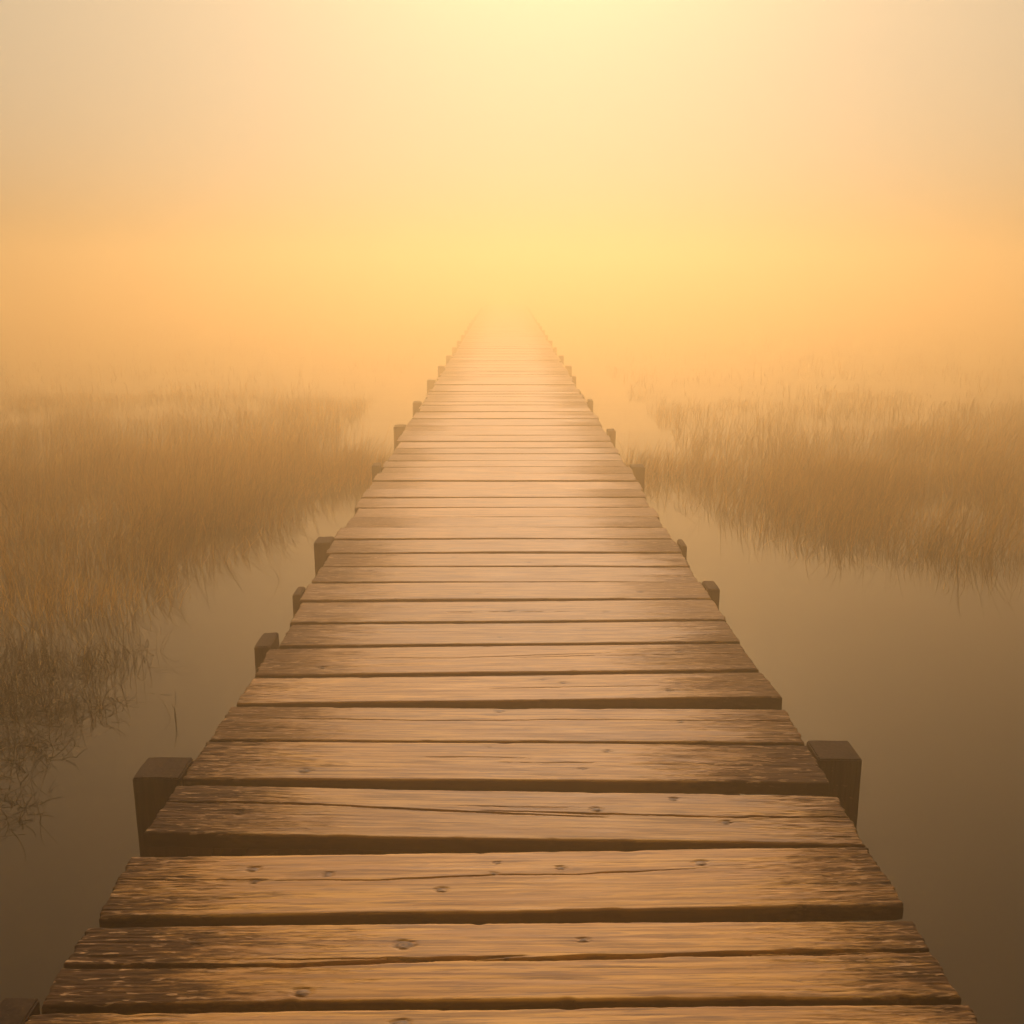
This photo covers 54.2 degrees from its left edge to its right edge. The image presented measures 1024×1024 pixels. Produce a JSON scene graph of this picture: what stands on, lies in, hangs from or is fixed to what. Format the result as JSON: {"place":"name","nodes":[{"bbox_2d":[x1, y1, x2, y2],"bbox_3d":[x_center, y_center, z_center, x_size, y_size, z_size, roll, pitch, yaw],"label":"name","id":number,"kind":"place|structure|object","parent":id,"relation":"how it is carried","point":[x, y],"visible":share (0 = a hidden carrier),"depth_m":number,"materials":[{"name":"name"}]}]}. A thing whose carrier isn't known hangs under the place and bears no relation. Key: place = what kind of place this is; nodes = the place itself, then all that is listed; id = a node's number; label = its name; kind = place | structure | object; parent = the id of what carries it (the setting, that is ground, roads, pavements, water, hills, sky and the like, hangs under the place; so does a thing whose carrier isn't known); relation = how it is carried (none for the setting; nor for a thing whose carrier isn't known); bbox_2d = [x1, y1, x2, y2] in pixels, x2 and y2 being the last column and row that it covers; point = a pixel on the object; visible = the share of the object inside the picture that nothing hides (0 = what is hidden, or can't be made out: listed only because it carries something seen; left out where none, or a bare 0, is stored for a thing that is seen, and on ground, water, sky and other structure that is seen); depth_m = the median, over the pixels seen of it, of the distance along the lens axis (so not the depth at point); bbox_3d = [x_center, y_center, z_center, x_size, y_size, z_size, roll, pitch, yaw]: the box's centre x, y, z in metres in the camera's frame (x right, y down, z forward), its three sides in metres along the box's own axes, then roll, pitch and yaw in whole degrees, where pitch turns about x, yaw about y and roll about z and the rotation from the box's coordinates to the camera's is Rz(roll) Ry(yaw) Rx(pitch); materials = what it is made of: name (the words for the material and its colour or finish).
{"place":"outdoors","nodes":[
{"label":"outdoors","id":0,"kind":"place"},
{"bbox_2d":[0,282,1023,1023],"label":"water","id":1,"kind":"structure","parent":0,"point":[908,684],"depth_m":6.92,"materials":[{"name":"brown liquid"}]},
{"bbox_2d":[0,756,58,840],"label":"dead sedge","id":2,"kind":"object","parent":1,"relation":"on","point":[20,816],"visible":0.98,"depth_m":3.60,"materials":[{"name":"brown plant"}]},
{"bbox_2d":[0,704,90,784],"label":"dead sedge","id":3,"kind":"object","parent":1,"relation":"on","point":[30,746],"visible":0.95,"depth_m":4.04,"materials":[{"name":"brown plant"}]},
{"bbox_2d":[0,653,92,732],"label":"dead sedge","id":4,"kind":"object","parent":1,"relation":"on","point":[5,691],"visible":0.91,"depth_m":4.45,"materials":[{"name":"brown plant"}]},
{"bbox_2d":[0,594,102,685],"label":"dead sedge","id":5,"kind":"object","parent":1,"relation":"on","point":[14,651],"visible":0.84,"depth_m":4.91,"materials":[{"name":"brown plant"}]},
{"bbox_2d":[23,675,143,735],"bbox_3d":[-1.881,0.823,4.377,0.500,0.184,0.526,0,13,0],"label":"dead sedge","id":6,"kind":"object","parent":1,"relation":"on","point":[74,705],"visible":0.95,"depth_m":4.40,"materials":[{"name":"brown plant"}]},
{"bbox_2d":[8,610,193,694],"bbox_3d":[-2.024,0.667,4.878,0.838,0.254,0.878,-7,15,-29],"label":"dead sedge","id":7,"kind":"object","parent":1,"relation":"on","point":[83,657],"visible":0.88,"depth_m":4.90,"materials":[{"name":"brown plant"}]},
{"bbox_2d":[161,693,175,718],"bbox_3d":[-1.478,0.848,4.329,0.049,0.156,0.165,-10,17,-36],"label":"reed stem","id":8,"kind":"object","parent":1,"relation":"on","point":[173,707],"visible":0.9,"depth_m":4.32,"materials":[{"name":"brown plant"}]},
{"bbox_2d":[0,322,445,687],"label":"reed bed","id":9,"kind":"object","parent":1,"relation":"on","point":[183,473],"visible":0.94,"depth_m":8.74,"materials":[{"name":"brown plant"}]},
{"bbox_2d":[0,304,977,1023],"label":"boardwalk","id":10,"kind":"structure","parent":1,"relation":"in","point":[506,730],"depth_m":2.71,"materials":[{"name":"brown wood"}]},
{"bbox_2d":[562,324,1023,590],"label":"reed bed","id":11,"kind":"object","parent":1,"relation":"on","point":[867,489],"visible":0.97,"depth_m":9.01,"materials":[{"name":"brown plant"}]},
{"bbox_2d":[0,0,1023,281],"label":"sky","id":12,"kind":"structure","parent":0,"point":[141,140],"materials":[{"name":"yellow"}]}
]}

